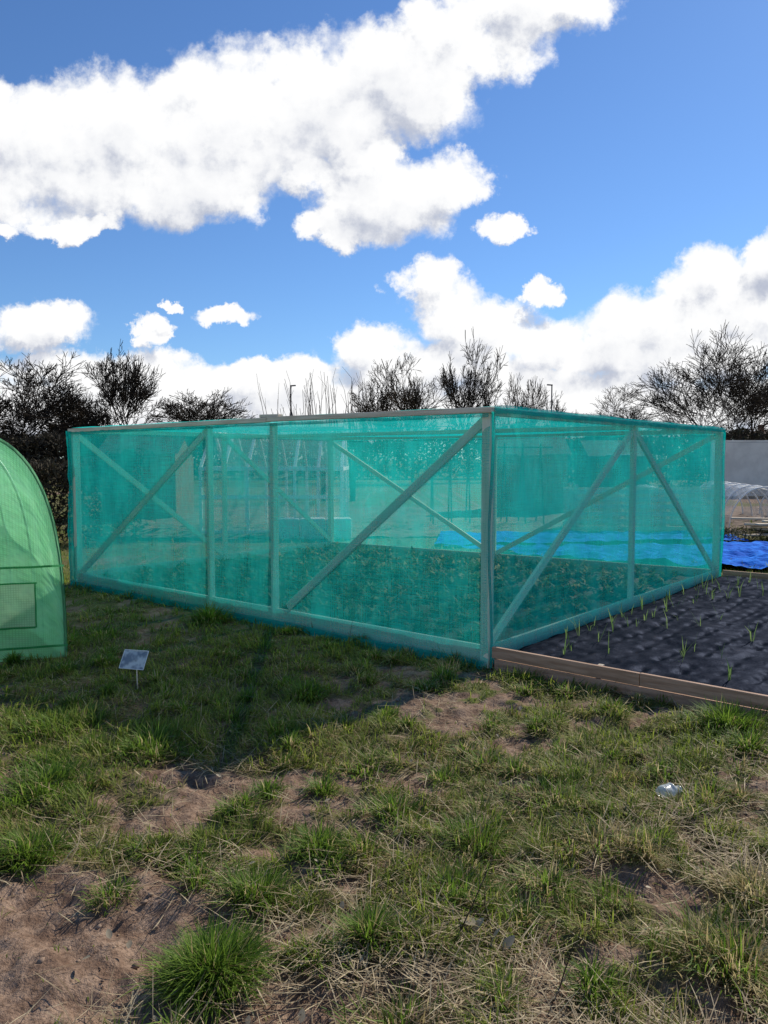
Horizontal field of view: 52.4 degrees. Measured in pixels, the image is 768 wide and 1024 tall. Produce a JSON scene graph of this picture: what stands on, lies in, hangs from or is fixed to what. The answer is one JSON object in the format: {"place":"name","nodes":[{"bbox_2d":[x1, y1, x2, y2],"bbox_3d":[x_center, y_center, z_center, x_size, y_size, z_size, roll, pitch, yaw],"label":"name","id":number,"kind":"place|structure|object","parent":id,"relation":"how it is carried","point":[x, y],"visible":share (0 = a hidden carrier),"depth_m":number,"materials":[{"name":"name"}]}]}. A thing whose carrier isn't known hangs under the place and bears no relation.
{"place":"outdoors","nodes":[
{"label":"outdoors","id":0,"kind":"place"},
{"bbox_2d":[0,460,767,1023],"bbox_3d":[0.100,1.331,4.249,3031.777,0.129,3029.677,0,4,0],"label":"ground","id":1,"kind":"structure","parent":0,"point":[40,924],"depth_m":3.30,"materials":[{"name":"soil"}]},
{"bbox_2d":[0,389,16,434],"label":"bare tree","id":2,"kind":"object","parent":1,"relation":"on","point":[8,401],"visible":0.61,"depth_m":56.78,"materials":[{"name":"brown plant"}]},
{"bbox_2d":[0,438,67,661],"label":"green polytunnel","id":3,"kind":"structure","parent":1,"relation":"on","point":[33,619],"depth_m":6.20,"materials":[{"name":"green plastic"}]},
{"bbox_2d":[0,584,34,627],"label":"window mesh","id":4,"kind":"structure","parent":3,"relation":"in","point":[17,602],"depth_m":6.16,"materials":[{"name":"green plastic"}]},
{"bbox_2d":[0,352,96,451],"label":"bare tree","id":5,"kind":"object","parent":1,"relation":"on","point":[18,412],"visible":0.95,"depth_m":56.46,"materials":[{"name":"brown plant"}]},
{"bbox_2d":[0,424,120,483],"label":"hedgerow","id":6,"kind":"object","parent":1,"relation":"on","point":[55,441],"visible":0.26,"depth_m":50.13,"materials":[{"name":"plant"}]},
{"bbox_2d":[41,393,104,449],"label":"bare tree","id":7,"kind":"object","parent":1,"relation":"on","point":[80,416],"visible":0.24,"depth_m":61.33,"materials":[{"name":"brown plant"}]},
{"bbox_2d":[26,446,156,545],"bbox_3d":[-7.223,-0.289,14.224,6.420,1.972,3.005,-1,4,-17],"label":"bramble hedge","id":8,"kind":"object","parent":1,"relation":"on","point":[54,469],"visible":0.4,"depth_m":14.74,"materials":[{"name":"plant"}]},
{"bbox_2d":[77,339,165,442],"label":"bare tree","id":9,"kind":"object","parent":1,"relation":"on","point":[121,387],"visible":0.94,"depth_m":58.00,"materials":[{"name":"brown plant"}]},
{"bbox_2d":[119,649,148,688],"bbox_3d":[-1.760,1.119,5.503,0.192,0.289,0.082,0,4,4],"label":"plant label marker","id":10,"kind":"object","parent":1,"relation":"on","point":[134,659],"visible":0.98,"depth_m":5.50,"materials":[{"name":"plastic"}]},
{"bbox_2d":[99,435,196,518],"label":"garden shed","id":11,"kind":"structure","parent":1,"relation":"on","point":[110,442],"depth_m":21.14,"materials":[{"name":"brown wood"}]},
{"bbox_2d":[149,388,262,466],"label":"bare tree","id":12,"kind":"object","parent":1,"relation":"on","point":[191,414],"visible":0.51,"depth_m":61.20,"materials":[{"name":"brown plant"}]},
{"bbox_2d":[279,517,299,539],"bbox_3d":[-1.950,0.328,15.682,0.502,0.420,0.400,0,4,-6],"label":"white storage box","id":13,"kind":"object","parent":1,"relation":"on","point":[293,525],"visible":0.46,"depth_m":15.50,"materials":[{"name":"plastic"}]},
{"bbox_2d":[290,385,295,479],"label":"street lamp","id":14,"kind":"object","parent":1,"relation":"on","point":[291,440],"visible":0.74,"depth_m":59.75,"materials":[{"name":"metal"}]},
{"bbox_2d":[257,368,366,500],"bbox_3d":[-2.749,-2.959,29.718,4.200,5.115,1.615,0,4,0],"label":"coppiced willow","id":15,"kind":"object","parent":1,"relation":"on","point":[323,479],"visible":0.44,"depth_m":29.91,"materials":[{"name":"brown plant"}]},
{"bbox_2d":[300,517,325,539],"bbox_3d":[-1.430,0.328,15.682,0.502,0.420,0.400,0,4,-6],"label":"white storage box","id":16,"kind":"object","parent":1,"relation":"on","point":[318,535],"visible":0.49,"depth_m":15.49,"materials":[{"name":"plastic"}]},
{"bbox_2d":[0,699,762,1023],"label":"soil clods","id":17,"kind":"object","parent":1,"relation":"on","point":[42,959],"visible":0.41,"depth_m":2.58,"materials":[{"name":"brown soil"}]},
{"bbox_2d":[347,373,416,480],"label":"bare tree","id":18,"kind":"object","parent":1,"relation":"on","point":[374,409],"visible":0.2,"depth_m":56.38,"materials":[{"name":"brown plant"}]},
{"bbox_2d":[181,620,582,1005],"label":"dead stalks","id":19,"kind":"object","parent":1,"relation":"on","point":[553,999],"visible":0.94,"depth_m":2.51,"materials":[{"name":"brown plant"}]},
{"bbox_2d":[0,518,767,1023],"bbox_3d":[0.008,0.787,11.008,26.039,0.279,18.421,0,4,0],"label":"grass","id":20,"kind":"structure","parent":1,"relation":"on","point":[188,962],"depth_m":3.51,"materials":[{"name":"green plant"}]},
{"bbox_2d":[655,782,681,798],"bbox_3d":[1.339,1.302,3.657,0.126,0.064,0.081,-2,4,-25],"label":"crushed plastic bottle","id":21,"kind":"object","parent":20,"relation":"on","point":[672,789],"visible":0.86,"depth_m":3.63,"materials":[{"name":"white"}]},
{"bbox_2d":[0,666,767,1023],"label":"dry straw","id":22,"kind":"object","parent":1,"relation":"on","point":[464,968],"visible":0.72,"depth_m":2.58,"materials":[{"name":"beige plant"}]},
{"bbox_2d":[2,424,767,478],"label":"hedgerow","id":23,"kind":"object","parent":1,"relation":"on","point":[398,455],"visible":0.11,"depth_m":65.08,"materials":[{"name":"plant"}]},
{"bbox_2d":[66,405,725,669],"bbox_3d":[0.171,-0.066,10.022,6.571,2.085,5.723,3,5,38],"label":"crop netting cage","id":24,"kind":"object","parent":1,"relation":"on","point":[488,425],"visible":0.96,"depth_m":7.95,"materials":[{"name":"teal fabric"}]},
{"bbox_2d":[114,549,684,643],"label":"vegetable bed soil","id":25,"kind":"structure","parent":1,"relation":"on","point":[451,634],"depth_m":8.12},
{"bbox_2d":[103,541,677,642],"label":"strawberry plants","id":26,"kind":"object","parent":25,"relation":"on","point":[340,583],"visible":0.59,"depth_m":9.29,"materials":[{"name":"green plant"}]},
{"bbox_2d":[349,352,463,481],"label":"bare tree","id":27,"kind":"object","parent":1,"relation":"on","point":[412,400],"visible":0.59,"depth_m":54.12,"materials":[{"name":"brown plant"}]},
{"bbox_2d":[82,705,757,1023],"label":"dry leaves","id":28,"kind":"object","parent":1,"relation":"on","point":[508,941],"visible":0.72,"depth_m":2.58,"materials":[{"name":"brown plant"}]},
{"bbox_2d":[435,328,507,460],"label":"bare tree","id":29,"kind":"object","parent":1,"relation":"on","point":[473,394],"visible":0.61,"depth_m":54.32,"materials":[{"name":"brown plant"}]},
{"bbox_2d":[503,372,566,411],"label":"bare tree","id":30,"kind":"object","parent":1,"relation":"on","point":[527,397],"visible":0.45,"depth_m":58.19,"materials":[{"name":"plant"}]},
{"bbox_2d":[547,384,552,409],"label":"street lamp","id":31,"kind":"object","parent":1,"relation":"on","point":[551,385],"visible":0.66,"depth_m":60.48,"materials":[{"name":"metal"}]},
{"bbox_2d":[540,396,578,479],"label":"bare tree","id":32,"kind":"object","parent":1,"relation":"on","point":[557,404],"visible":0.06,"depth_m":61.73,"materials":[{"name":"plant"}]},
{"bbox_2d":[434,530,748,544],"bbox_3d":[3.950,0.497,15.268,6.100,0.108,2.400,0,4,0],"label":"blue tarpaulin","id":33,"kind":"object","parent":1,"relation":"on","point":[451,537],"visible":0.42,"depth_m":15.33,"materials":[{"name":"blue plastic"}]},
{"bbox_2d":[445,541,767,568],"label":"blue tarpaulin","id":34,"kind":"object","parent":1,"relation":"on","point":[738,554],"visible":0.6,"depth_m":12.62,"materials":[{"name":"blue plastic"}]},
{"bbox_2d":[572,384,660,443],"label":"bare tree","id":35,"kind":"object","parent":1,"relation":"on","point":[634,416],"visible":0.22,"depth_m":57.44,"materials":[{"name":"plant"}]},
{"bbox_2d":[492,570,767,721],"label":"raised bed","id":36,"kind":"object","parent":1,"relation":"on","point":[643,655],"visible":0.95,"depth_m":6.09,"materials":[{"name":"black fabric"}]},
{"bbox_2d":[563,570,763,680],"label":"leek plants","id":37,"kind":"object","parent":36,"relation":"on","point":[684,652],"visible":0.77,"depth_m":7.11,"materials":[{"name":"green plant"}]},
{"bbox_2d":[567,439,708,486],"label":"hedgerow","id":38,"kind":"object","parent":1,"relation":"on","point":[677,450],"visible":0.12,"depth_m":45.09,"materials":[{"name":"plant"}]},
{"bbox_2d":[611,319,767,473],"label":"bare tree","id":39,"kind":"object","parent":1,"relation":"on","point":[760,403],"visible":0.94,"depth_m":47.43,"materials":[{"name":"brown plant"}]},
{"bbox_2d":[684,526,767,541],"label":"weed clumps","id":40,"kind":"object","parent":1,"relation":"on","point":[735,531],"visible":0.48,"depth_m":15.34,"materials":[{"name":"green plant"}]},
{"bbox_2d":[703,357,767,439],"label":"bare tree","id":41,"kind":"object","parent":1,"relation":"on","point":[752,432],"visible":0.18,"depth_m":55.81,"materials":[{"name":"brown plant"}]},
{"bbox_2d":[710,442,767,495],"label":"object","id":42,"kind":"object","parent":1,"relation":"on","point":[746,462],"visible":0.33,"depth_m":33.92,"materials":[{"name":"grey"}]},
{"bbox_2d":[712,440,767,441],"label":"coping","id":43,"kind":"object","parent":42,"relation":"on","point":[744,440],"depth_m":33.85,"materials":[{"name":"concrete"}]},
{"bbox_2d":[731,517,767,535],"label":"timber pile","id":44,"kind":"object","parent":1,"relation":"on","point":[763,526],"visible":0.97,"depth_m":15.55,"materials":[{"name":"brown wood"}]},
{"bbox_2d":[0,0,767,459],"label":"sky","id":45,"kind":"structure","parent":0,"point":[236,194],"materials":[{"name":"blue"}]},
{"bbox_2d":[118,506,767,539],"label":"allotment soil","id":46,"kind":"structure","parent":0,"point":[422,514],"depth_m":19.84,"materials":[{"name":"brown soil"}]},
{"bbox_2d":[198,432,348,533],"bbox_3d":[-2.400,-0.775,17.888,3.080,2.344,2.688,0,4,0],"label":"greenhouse","id":47,"kind":"object","parent":46,"relation":"on","point":[343,468],"visible":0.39,"depth_m":16.84,"materials":[{"name":"white metal"}]},
{"bbox_2d":[326,517,351,539],"bbox_3d":[-0.910,0.328,15.682,0.502,0.420,0.400,0,4,-6],"label":"white storage box","id":48,"kind":"object","parent":46,"relation":"on","point":[338,521],"visible":0.66,"depth_m":15.49,"materials":[{"name":"plastic"}]},
{"bbox_2d":[424,443,549,523],"bbox_3d":[2.600,-0.711,19.496,3.200,2.009,1.035,0,4,0],"label":"cane frame","id":49,"kind":"object","parent":46,"relation":"on","point":[467,481],"visible":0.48,"depth_m":19.40,"materials":[{"name":"brown wood"}]},
{"bbox_2d":[573,440,642,486],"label":"garden shed","id":50,"kind":"structure","parent":46,"relation":"on","point":[620,460],"depth_m":24.99,"materials":[{"name":"green wood"}]},
{"bbox_2d":[563,485,713,530],"bbox_3d":[5.713,-0.106,17.582,3.119,1.050,1.317,0,4,4],"label":"pallet compost bin","id":51,"kind":"object","parent":46,"relation":"on","point":[654,510],"visible":0.27,"depth_m":16.99,"materials":[{"name":"brown wood"}]},
{"bbox_2d":[700,481,767,527],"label":"cloche tunnel","id":52,"kind":"structure","parent":46,"relation":"on","point":[746,486],"depth_m":19.63,"materials":[{"name":"grey"}]},
{"bbox_2d":[481,437,570,512],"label":"garden shed","id":53,"kind":"structure","parent":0,"point":[546,442],"depth_m":22.99,"materials":[{"name":"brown wood"}]}
]}

